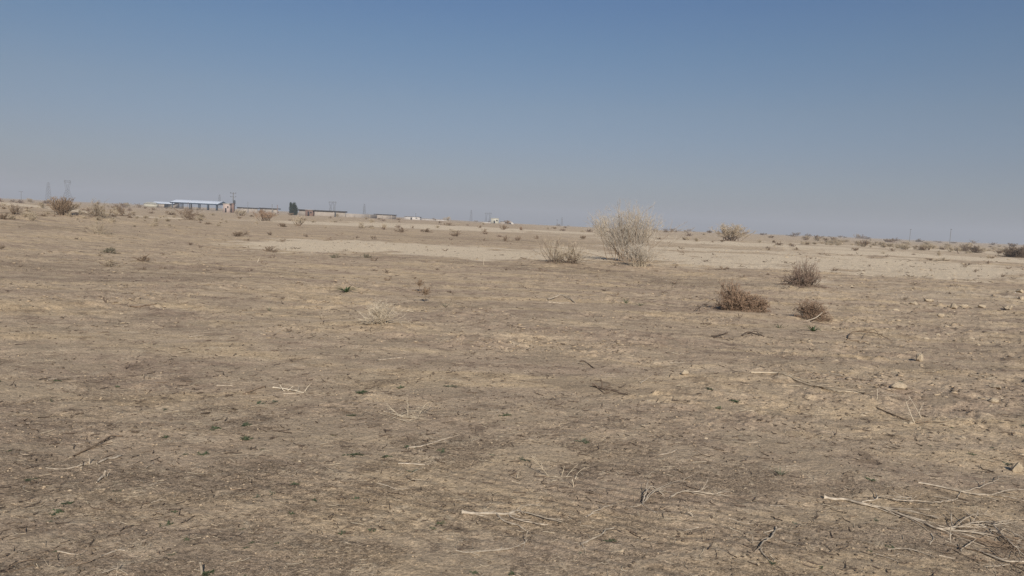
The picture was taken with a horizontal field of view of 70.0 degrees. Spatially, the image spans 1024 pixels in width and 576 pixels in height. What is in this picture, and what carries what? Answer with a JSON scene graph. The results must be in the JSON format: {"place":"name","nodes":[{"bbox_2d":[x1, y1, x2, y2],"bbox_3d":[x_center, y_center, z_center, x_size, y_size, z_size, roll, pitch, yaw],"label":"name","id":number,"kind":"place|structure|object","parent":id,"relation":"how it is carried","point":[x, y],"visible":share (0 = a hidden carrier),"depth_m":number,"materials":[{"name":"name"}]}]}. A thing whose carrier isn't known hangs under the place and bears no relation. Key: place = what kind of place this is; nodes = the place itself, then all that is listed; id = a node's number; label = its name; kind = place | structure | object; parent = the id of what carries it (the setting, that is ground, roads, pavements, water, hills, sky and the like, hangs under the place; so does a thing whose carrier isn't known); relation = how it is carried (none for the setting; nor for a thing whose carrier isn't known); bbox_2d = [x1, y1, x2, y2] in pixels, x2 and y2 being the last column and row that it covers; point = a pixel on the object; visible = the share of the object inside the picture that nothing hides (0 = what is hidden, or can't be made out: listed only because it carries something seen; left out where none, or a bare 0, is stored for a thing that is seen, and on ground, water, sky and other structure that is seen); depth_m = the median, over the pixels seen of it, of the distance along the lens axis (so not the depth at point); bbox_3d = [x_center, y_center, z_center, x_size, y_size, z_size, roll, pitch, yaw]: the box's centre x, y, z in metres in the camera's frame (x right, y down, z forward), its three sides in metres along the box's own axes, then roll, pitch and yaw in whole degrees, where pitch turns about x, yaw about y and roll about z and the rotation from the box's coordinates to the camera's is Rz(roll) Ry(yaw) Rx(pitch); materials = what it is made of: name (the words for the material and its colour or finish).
{"place":"outdoors","nodes":[
{"label":"outdoors","id":0,"kind":"place"},
{"bbox_2d":[0,198,1023,575],"bbox_3d":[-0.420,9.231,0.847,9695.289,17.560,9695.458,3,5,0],"label":"ground","id":1,"kind":"structure","parent":0,"point":[48,240],"depth_m":6.61,"materials":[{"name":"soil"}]},
{"bbox_2d":[0,213,16,219],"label":"dry shrub","id":2,"kind":"object","parent":1,"relation":"on","point":[2,216],"visible":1,"depth_m":43.94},
{"bbox_2d":[8,204,27,214],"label":"dry shrub","id":3,"kind":"object","parent":1,"relation":"on","point":[12,211],"visible":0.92,"depth_m":47.55,"materials":[{"name":"plant"}]},
{"bbox_2d":[3,558,39,572],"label":"fallen twig","id":4,"kind":"object","parent":1,"relation":"on","point":[19,562],"visible":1,"depth_m":3.15,"materials":[{"name":"wood"}]},
{"bbox_2d":[25,215,38,220],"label":"straw bush","id":5,"kind":"object","parent":1,"relation":"on","point":[29,217],"visible":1,"depth_m":45.03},
{"bbox_2d":[36,202,45,207],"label":"straw bush","id":6,"kind":"object","parent":1,"relation":"on","point":[41,205],"visible":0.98,"depth_m":78.28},
{"bbox_2d":[45,182,50,199],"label":"lattice pylon","id":7,"kind":"object","parent":1,"relation":"on","point":[48,191],"visible":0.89,"depth_m":1241.38,"materials":[{"name":"metal"}]},
{"bbox_2d":[49,509,64,514],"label":"green weed","id":8,"kind":"object","parent":1,"relation":"on","point":[57,510],"visible":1,"depth_m":3.75,"materials":[{"name":"green plant"}]},
{"bbox_2d":[46,196,81,215],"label":"dry shrub","id":9,"kind":"object","parent":1,"relation":"on","point":[59,206],"visible":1,"depth_m":52.60,"materials":[{"name":"plant"}]},
{"bbox_2d":[46,463,85,468],"bbox_3d":[-2.659,1.069,4.369,0.216,0.013,0.057,-1,6,-34],"label":"stick","id":10,"kind":"object","parent":1,"relation":"on","point":[68,468],"visible":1,"depth_m":4.36,"materials":[{"name":"brown wood"}]},
{"bbox_2d":[63,180,73,201],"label":"lattice pylon","id":11,"kind":"object","parent":1,"relation":"on","point":[67,189],"visible":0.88,"depth_m":1142.50,"materials":[{"name":"metal"}]},
{"bbox_2d":[76,198,109,217],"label":"dry shrub","id":12,"kind":"object","parent":1,"relation":"on","point":[97,211],"visible":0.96,"depth_m":53.68,"materials":[{"name":"brown plant"}]},
{"bbox_2d":[77,214,114,235],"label":"dry shrub","id":13,"kind":"object","parent":1,"relation":"on","point":[100,227],"visible":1,"depth_m":32.38,"materials":[{"name":"brown plant"}]},
{"bbox_2d":[72,435,122,456],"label":"fallen branch","id":14,"kind":"object","parent":1,"relation":"on","point":[88,448],"visible":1,"depth_m":4.77,"materials":[{"name":"wood"}]},
{"bbox_2d":[96,470,110,482],"bbox_3d":[-2.358,1.088,4.210,0.041,0.053,0.107,3,5,0],"label":"driftwood","id":15,"kind":"object","parent":1,"relation":"on","point":[102,476],"visible":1,"depth_m":4.24,"materials":[{"name":"brown wood"}]},
{"bbox_2d":[96,455,121,463],"bbox_3d":[-2.499,1.060,4.537,0.029,0.022,0.184,4,6,20],"label":"driftwood","id":16,"kind":"object","parent":1,"relation":"on","point":[105,459],"visible":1,"depth_m":4.53,"materials":[{"name":"brown wood"}]},
{"bbox_2d":[99,247,118,253],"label":"dry shrub","id":17,"kind":"object","parent":1,"relation":"on","point":[107,250],"visible":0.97,"depth_m":22.83,"materials":[{"name":"brown plant"}]},
{"bbox_2d":[95,258,126,266],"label":"dry shrub","id":18,"kind":"object","parent":1,"relation":"on","point":[108,264],"visible":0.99,"depth_m":18.28,"materials":[{"name":"brown plant"}]},
{"bbox_2d":[101,549,125,556],"bbox_3d":[-1.832,1.213,3.353,0.027,0.012,0.109,7,7,39],"label":"stick","id":19,"kind":"object","parent":1,"relation":"on","point":[112,552],"visible":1,"depth_m":3.36,"materials":[{"name":"brown wood"}]},
{"bbox_2d":[102,563,126,573],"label":"fallen twig","id":20,"kind":"object","parent":1,"relation":"on","point":[117,568],"visible":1,"depth_m":3.18,"materials":[{"name":"brown wood"}]},
{"bbox_2d":[108,206,133,215],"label":"dry shrub","id":21,"kind":"object","parent":1,"relation":"on","point":[120,211],"visible":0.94,"depth_m":77.33,"materials":[{"name":"plant"}]},
{"bbox_2d":[132,252,150,261],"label":"dry shrub","id":22,"kind":"object","parent":1,"relation":"on","point":[143,259],"visible":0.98,"depth_m":20.09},
{"bbox_2d":[129,304,155,306],"bbox_3d":[-5.673,0.269,11.280,0.062,0.037,0.483,5,6,23],"label":"stick","id":23,"kind":"object","parent":1,"relation":"on","point":[142,305],"visible":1,"depth_m":11.23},
{"bbox_2d":[144,202,157,206],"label":"shed","id":24,"kind":"structure","parent":1,"relation":"on","point":[150,204],"depth_m":421.00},
{"bbox_2d":[155,201,179,207],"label":"shed","id":25,"kind":"structure","parent":1,"relation":"on","point":[166,204],"depth_m":424.93,"materials":[{"name":"paint"}]},
{"bbox_2d":[174,203,203,217],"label":"dry shrub","id":26,"kind":"object","parent":1,"relation":"on","point":[186,212],"visible":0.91,"depth_m":85.11,"materials":[{"name":"plant"}]},
{"bbox_2d":[170,199,224,209],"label":"canopy","id":27,"kind":"object","parent":1,"relation":"on","point":[198,202],"visible":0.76,"depth_m":414.56,"materials":[{"name":"metal"}]},
{"bbox_2d":[199,561,202,573],"bbox_3d":[-1.364,1.233,3.208,0.021,0.065,0.012,3,5,0],"label":"dry stub","id":28,"kind":"object","parent":1,"relation":"on","point":[201,567],"visible":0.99,"depth_m":3.20,"materials":[{"name":"brown wood"}]},
{"bbox_2d":[201,569,213,575],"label":"green weed","id":29,"kind":"object","parent":1,"relation":"on","point":[206,573],"visible":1,"depth_m":3.21,"materials":[{"name":"green plant"}]},
{"bbox_2d":[222,203,230,212],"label":"brick hut","id":30,"kind":"object","parent":1,"relation":"on","point":[227,207],"visible":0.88,"depth_m":327.27,"materials":[{"name":"brick"}]},
{"bbox_2d":[229,203,234,212],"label":"brick hut","id":31,"kind":"object","parent":1,"relation":"on","point":[232,207],"visible":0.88,"depth_m":329.85,"materials":[{"name":"brick"}]},
{"bbox_2d":[233,209,245,215],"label":"dry shrub","id":32,"kind":"object","parent":1,"relation":"on","point":[241,212],"visible":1,"depth_m":152.68,"materials":[{"name":"plant"}]},
{"bbox_2d":[232,231,251,236],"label":"dry shrub","id":33,"kind":"object","parent":1,"relation":"on","point":[236,234],"visible":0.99,"depth_m":42.63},
{"bbox_2d":[239,436,252,439],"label":"green weed","id":34,"kind":"object","parent":1,"relation":"on","point":[244,438],"visible":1,"depth_m":5.12,"materials":[{"name":"green plant"}]},
{"bbox_2d":[237,207,258,212],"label":"boundary wall","id":35,"kind":"structure","parent":1,"relation":"on","point":[248,209],"depth_m":378.23,"materials":[{"name":"concrete"}]},
{"bbox_2d":[242,386,264,393],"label":"fallen twig","id":36,"kind":"object","parent":1,"relation":"on","point":[252,390],"visible":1,"depth_m":6.42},
{"bbox_2d":[250,210,275,220],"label":"dry shrub","id":37,"kind":"object","parent":1,"relation":"on","point":[263,215],"visible":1,"depth_m":105.30,"materials":[{"name":"plant"}]},
{"bbox_2d":[259,208,280,213],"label":"boundary wall","id":38,"kind":"structure","parent":1,"relation":"on","point":[273,210],"depth_m":375.01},
{"bbox_2d":[263,246,280,251],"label":"dry shrub","id":39,"kind":"object","parent":1,"relation":"on","point":[270,249],"visible":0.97,"depth_m":28.77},
{"bbox_2d":[273,385,307,393],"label":"fallen twig","id":40,"kind":"object","parent":1,"relation":"on","point":[289,389],"visible":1,"depth_m":6.52,"materials":[{"name":"wood"}]},
{"bbox_2d":[289,202,297,214],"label":"evergreen tree","id":41,"kind":"object","parent":1,"relation":"on","point":[293,208],"visible":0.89,"depth_m":338.01,"materials":[{"name":"green plant"}]},
{"bbox_2d":[290,216,306,225],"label":"dry shrub","id":42,"kind":"object","parent":1,"relation":"on","point":[300,222],"visible":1,"depth_m":78.28,"materials":[{"name":"plant"}]},
{"bbox_2d":[305,210,314,215],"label":"brick hut","id":43,"kind":"object","parent":1,"relation":"on","point":[309,212],"visible":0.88,"depth_m":257.70,"materials":[{"name":"brick"}]},
{"bbox_2d":[298,209,346,216],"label":"boundary wall","id":44,"kind":"structure","parent":1,"relation":"on","point":[324,213],"depth_m":298.57,"materials":[{"name":"concrete"}]},
{"bbox_2d":[337,285,358,291],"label":"strap leaf plant","id":45,"kind":"object","parent":1,"relation":"on","point":[347,289],"visible":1,"depth_m":14.71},
{"bbox_2d":[346,213,376,218],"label":"boundary wall","id":46,"kind":"structure","parent":1,"relation":"on","point":[361,215],"depth_m":368.10,"materials":[{"name":"concrete"}]},
{"bbox_2d":[355,300,411,325],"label":"dry shrub","id":47,"kind":"object","parent":1,"relation":"on","point":[381,314],"visible":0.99,"depth_m":10.23,"materials":[{"name":"grey plant"}]},
{"bbox_2d":[376,214,395,218],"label":"building","id":48,"kind":"structure","parent":1,"relation":"on","point":[384,216],"depth_m":382.76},
{"bbox_2d":[376,357,403,360],"bbox_3d":[-1.359,0.788,8.124,0.349,0.017,0.026,-2,7,-41],"label":"stick","id":49,"kind":"object","parent":1,"relation":"on","point":[389,358],"visible":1,"depth_m":8.11,"materials":[{"name":"brown wood"}]},
{"bbox_2d":[380,397,435,420],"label":"bleached stalk","id":50,"kind":"object","parent":1,"relation":"on","point":[403,415],"visible":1,"depth_m":5.86,"materials":[{"name":"plant"}]},
{"bbox_2d":[404,216,420,219],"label":"building","id":51,"kind":"structure","parent":1,"relation":"on","point":[412,218],"depth_m":464.16,"materials":[{"name":"paint"}]},
{"bbox_2d":[398,460,427,478],"bbox_3d":[-0.670,1.141,4.648,0.177,0.016,0.330,5,6,25],"label":"stick","id":52,"kind":"object","parent":1,"relation":"on","point":[413,464],"visible":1,"depth_m":4.71,"materials":[{"name":"brown wood"}]},
{"bbox_2d":[415,279,423,291],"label":"dry thistle","id":53,"kind":"object","parent":1,"relation":"on","point":[418,283],"visible":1,"depth_m":15.84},
{"bbox_2d":[416,286,430,301],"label":"dry thistle","id":54,"kind":"object","parent":1,"relation":"on","point":[426,291],"visible":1,"depth_m":14.05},
{"bbox_2d":[407,433,464,448],"bbox_3d":[-0.526,1.093,5.232,0.044,0.018,0.556,7,7,41],"label":"stick","id":55,"kind":"object","parent":1,"relation":"on","point":[429,443],"visible":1,"depth_m":5.12,"materials":[{"name":"brown wood"}]},
{"bbox_2d":[449,230,461,235],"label":"dry shrub","id":56,"kind":"object","parent":1,"relation":"on","point":[457,234],"visible":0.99,"depth_m":67.71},
{"bbox_2d":[456,542,524,555],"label":"fallen twig","id":57,"kind":"object","parent":1,"relation":"on","point":[500,549],"visible":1,"depth_m":3.55,"materials":[{"name":"brown wood"}]},
{"bbox_2d":[491,218,498,223],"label":"white building","id":58,"kind":"structure","parent":1,"relation":"on","point":[494,220],"depth_m":474.54,"materials":[{"name":"paint"}]},
{"bbox_2d":[0,223,1023,575],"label":"plant litter","id":59,"kind":"object","parent":1,"relation":"on","point":[450,441],"visible":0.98,"depth_m":4.97,"materials":[{"name":"plant"}]},
{"bbox_2d":[0,211,1023,421],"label":"crust flakes","id":60,"kind":"object","parent":1,"relation":"on","point":[888,389],"visible":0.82,"depth_m":11.36,"materials":[{"name":"soil"}]},
{"bbox_2d":[461,503,563,541],"bbox_3d":[0.039,1.220,3.980,0.475,0.068,0.433,7,7,41],"label":"fallen branch","id":61,"kind":"object","parent":1,"relation":"on","point":[512,512],"visible":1,"depth_m":3.97,"materials":[{"name":"brown wood"}]},
{"bbox_2d":[532,454,588,486],"bbox_3d":[0.288,1.139,4.600,0.352,0.148,0.190,6,6,29],"label":"bleached stalk","id":62,"kind":"object","parent":1,"relation":"on","point":[562,472],"visible":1,"depth_m":4.63,"materials":[{"name":"plant"}]},
{"bbox_2d":[546,294,582,303],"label":"fallen branch","id":63,"kind":"object","parent":1,"relation":"on","point":[572,299],"visible":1,"depth_m":15.25,"materials":[{"name":"brown wood"}]},
{"bbox_2d":[530,235,600,264],"bbox_3d":[2.058,-1.544,27.841,2.823,1.282,1.984,3,5,0],"label":"dry shrub","id":64,"kind":"object","parent":1,"relation":"on","point":[559,257],"visible":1,"depth_m":27.68,"materials":[{"name":"brown plant"}]},
{"bbox_2d":[579,527,614,547],"bbox_3d":[0.435,1.276,3.765,0.046,0.022,0.326,6,6,36],"label":"stick","id":65,"kind":"object","parent":1,"relation":"on","point":[582,543],"visible":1,"depth_m":3.72,"materials":[{"name":"brown wood"}]},
{"bbox_2d":[585,504,612,516],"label":"fallen twig","id":66,"kind":"object","parent":1,"relation":"on","point":[597,510],"visible":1,"depth_m":4.07,"materials":[{"name":"brown wood"}]},
{"bbox_2d":[592,379,629,394],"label":"dead plant","id":67,"kind":"object","parent":1,"relation":"on","point":[599,388],"visible":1,"depth_m":7.11,"materials":[{"name":"plant"}]},
{"bbox_2d":[551,200,694,262],"bbox_3d":[4.876,-2.623,32.717,5.636,2.982,4.530,-2,7,-38],"label":"broom shrub","id":68,"kind":"object","parent":1,"relation":"on","point":[631,234],"visible":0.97,"depth_m":32.65,"materials":[{"name":"grey plant"}]},
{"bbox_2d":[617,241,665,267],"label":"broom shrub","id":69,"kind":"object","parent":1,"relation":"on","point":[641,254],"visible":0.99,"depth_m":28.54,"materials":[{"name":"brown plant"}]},
{"bbox_2d":[629,472,730,513],"bbox_3d":[0.996,1.212,4.408,0.808,0.089,0.342,-1,6,-34],"label":"fallen branch","id":70,"kind":"object","parent":1,"relation":"on","point":[651,492],"visible":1,"depth_m":4.43,"materials":[{"name":"brown wood"}]},
{"bbox_2d":[681,369,688,374],"bbox_3d":[1.893,0.925,8.004,0.086,0.057,0.088,4,5,13],"label":"rock","id":71,"kind":"object","parent":1,"relation":"on","point":[684,372],"visible":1,"depth_m":7.98,"materials":[{"name":"stone"}]},
{"bbox_2d":[694,290,727,313],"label":"dead plant","id":72,"kind":"object","parent":1,"relation":"on","point":[704,304],"visible":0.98,"depth_m":14.47,"materials":[{"name":"plant"}]},
{"bbox_2d":[711,331,728,337],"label":"fallen branch","id":73,"kind":"object","parent":1,"relation":"on","point":[713,336],"visible":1,"depth_m":10.86,"materials":[{"name":"brown wood"}]},
{"bbox_2d":[710,222,755,240],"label":"dry shrub","id":74,"kind":"object","parent":1,"relation":"on","point":[727,231],"visible":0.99,"depth_m":109.37,"materials":[{"name":"grey plant"}]},
{"bbox_2d":[711,278,770,312],"bbox_3d":[4.606,0.141,14.559,1.252,0.736,0.864,3,5,0],"label":"tumbleweed","id":75,"kind":"object","parent":1,"relation":"on","point":[733,300],"visible":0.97,"depth_m":14.47,"materials":[{"name":"plant"}]},
{"bbox_2d":[741,331,764,336],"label":"fallen branch","id":76,"kind":"object","parent":1,"relation":"on","point":[757,333],"visible":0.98,"depth_m":11.32,"materials":[{"name":"brown wood"}]},
{"bbox_2d":[755,526,781,560],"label":"fallen branch","id":77,"kind":"object","parent":1,"relation":"on","point":[772,535],"visible":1,"depth_m":3.80,"materials":[{"name":"brown wood"}]},
{"bbox_2d":[772,467,788,474],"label":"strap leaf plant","id":78,"kind":"object","parent":1,"relation":"on","point":[781,472],"visible":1,"depth_m":4.88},
{"bbox_2d":[776,255,832,288],"bbox_3d":[8.820,-0.530,22.246,1.779,1.082,1.630,3,5,0],"label":"dry shrub","id":79,"kind":"object","parent":1,"relation":"on","point":[808,280],"visible":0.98,"depth_m":22.29,"materials":[{"name":"plant"}]},
{"bbox_2d":[793,298,839,322],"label":"tumbleweed","id":80,"kind":"object","parent":1,"relation":"on","point":[811,311],"visible":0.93,"depth_m":14.05,"materials":[{"name":"plant"}]},
{"bbox_2d":[751,371,894,397],"bbox_3d":[3.297,0.985,7.744,1.559,0.150,0.790,6,6,31],"label":"fallen branch","id":81,"kind":"object","parent":1,"relation":"on","point":[826,388],"visible":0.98,"depth_m":7.73,"materials":[{"name":"brown wood"}]},
{"bbox_2d":[857,239,869,246],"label":"dry shrub","id":82,"kind":"object","parent":1,"relation":"on","point":[866,243],"visible":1,"depth_m":120.82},
{"bbox_2d":[847,328,889,341],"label":"fallen branch","id":83,"kind":"object","parent":1,"relation":"on","point":[866,333],"visible":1,"depth_m":12.22,"materials":[{"name":"wood"}]},
{"bbox_2d":[890,382,907,389],"bbox_3d":[4.102,1.039,7.755,0.147,0.079,0.142,-1,7,-37],"label":"rock","id":84,"kind":"object","parent":1,"relation":"on","point":[899,385],"visible":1,"depth_m":7.72,"materials":[{"name":"stone"}]},
{"bbox_2d":[876,548,933,563],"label":"fallen twig","id":85,"kind":"object","parent":1,"relation":"on","point":[899,553],"visible":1,"depth_m":3.73,"materials":[{"name":"brown wood"}]},
{"bbox_2d":[876,406,950,422],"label":"fallen branch","id":86,"kind":"object","parent":1,"relation":"on","point":[908,418],"visible":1,"depth_m":6.53,"materials":[{"name":"wood"}]},
{"bbox_2d":[905,398,923,423],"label":"bleached stalk","id":87,"kind":"object","parent":1,"relation":"on","point":[916,409],"visible":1,"depth_m":6.42,"materials":[{"name":"plant"}]},
{"bbox_2d":[916,353,922,361],"bbox_3d":[5.456,0.942,9.791,0.092,0.133,0.135,6,6,33],"label":"rock","id":88,"kind":"object","parent":1,"relation":"on","point":[919,357],"visible":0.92,"depth_m":9.75,"materials":[{"name":"stone"}]},
{"bbox_2d":[824,486,1023,554],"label":"fallen branch","id":89,"kind":"object","parent":1,"relation":"on","point":[945,529],"visible":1,"depth_m":4.16,"materials":[{"name":"brown wood"}]},
{"bbox_2d":[923,243,932,249],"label":"dry shrub","id":90,"kind":"object","parent":1,"relation":"on","point":[929,246],"visible":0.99,"depth_m":111.36,"materials":[{"name":"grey plant"}]},
{"bbox_2d":[934,257,950,260],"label":"dry shrub","id":91,"kind":"object","parent":1,"relation":"on","point":[943,259],"visible":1,"depth_m":50.40,"materials":[{"name":"grey plant"}]},
{"bbox_2d":[950,303,957,308],"bbox_3d":[10.844,0.450,17.925,0.152,0.167,0.157,-1,6,-33],"label":"rock","id":92,"kind":"object","parent":1,"relation":"on","point":[953,306],"visible":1,"depth_m":17.89,"materials":[{"name":"stone"}]},
{"bbox_2d":[954,244,973,251],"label":"dry shrub","id":93,"kind":"object","parent":1,"relation":"on","point":[965,249],"visible":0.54,"depth_m":120.20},
{"bbox_2d":[918,476,1023,501],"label":"fallen branch","id":94,"kind":"object","parent":1,"relation":"on","point":[969,491],"visible":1,"depth_m":4.69,"materials":[{"name":"brown wood"}]},
{"bbox_2d":[967,245,983,252],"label":"dry shrub","id":95,"kind":"object","parent":1,"relation":"on","point":[975,249],"visible":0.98,"depth_m":111.93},
{"bbox_2d":[940,531,1023,570],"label":"fallen branch","id":96,"kind":"object","parent":1,"relation":"on","point":[996,543],"visible":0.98,"depth_m":3.86,"materials":[{"name":"wood"}]},
{"bbox_2d":[988,397,998,402],"bbox_3d":[4.855,1.137,7.379,0.111,0.056,0.095,-2,7,-40],"label":"rock","id":97,"kind":"object","parent":1,"relation":"on","point":[993,400],"visible":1,"depth_m":7.35,"materials":[{"name":"stone"}]},
{"bbox_2d":[988,383,1000,389],"bbox_3d":[5.424,1.106,8.211,0.103,0.061,0.127,-3,7,-45],"label":"rock","id":98,"kind":"object","parent":1,"relation":"on","point":[993,385],"visible":1,"depth_m":8.19,"materials":[{"name":"stone"}]},
{"bbox_2d":[977,549,1023,566],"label":"fallen twig","id":99,"kind":"object","parent":1,"relation":"on","point":[1000,559],"visible":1,"depth_m":3.68,"materials":[{"name":"brown wood"}]},
{"bbox_2d":[1002,305,1012,309],"bbox_3d":[12.454,0.493,18.363,0.232,0.142,0.298,5,6,21],"label":"rock","id":100,"kind":"object","parent":1,"relation":"on","point":[1008,307],"visible":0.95,"depth_m":18.30,"materials":[{"name":"stone"}]},
{"bbox_2d":[998,245,1021,256],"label":"dry shrub","id":101,"kind":"object","parent":1,"relation":"on","point":[1006,251],"visible":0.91,"depth_m":91.55,"materials":[{"name":"plant"}]},
{"bbox_2d":[1006,247,1023,257],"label":"dry shrub","id":102,"kind":"object","parent":1,"relation":"on","point":[1020,251],"visible":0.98,"depth_m":90.18,"materials":[{"name":"plant"}]},
{"bbox_2d":[1010,462,1022,471],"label":"rock","id":103,"kind":"object","parent":1,"relation":"on","point":[1017,467],"visible":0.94,"depth_m":5.19,"materials":[{"name":"stone"}]},
{"bbox_2d":[0,236,1023,575],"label":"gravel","id":104,"kind":"structure","parent":0,"point":[508,458],"depth_m":4.92,"materials":[{"name":"stone"}]},
{"bbox_2d":[0,247,1023,575],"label":"straw litter","id":105,"kind":"object","parent":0,"point":[494,461],"visible":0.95,"depth_m":4.57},
{"bbox_2d":[0,0,1023,244],"label":"sky","id":106,"kind":"structure","parent":0,"point":[886,119],"materials":[{"name":"blue"}]},
{"bbox_2d":[951,246,964,251],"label":"straw bush","id":107,"kind":"object","parent":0,"point":[958,249],"visible":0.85,"depth_m":114.89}
]}

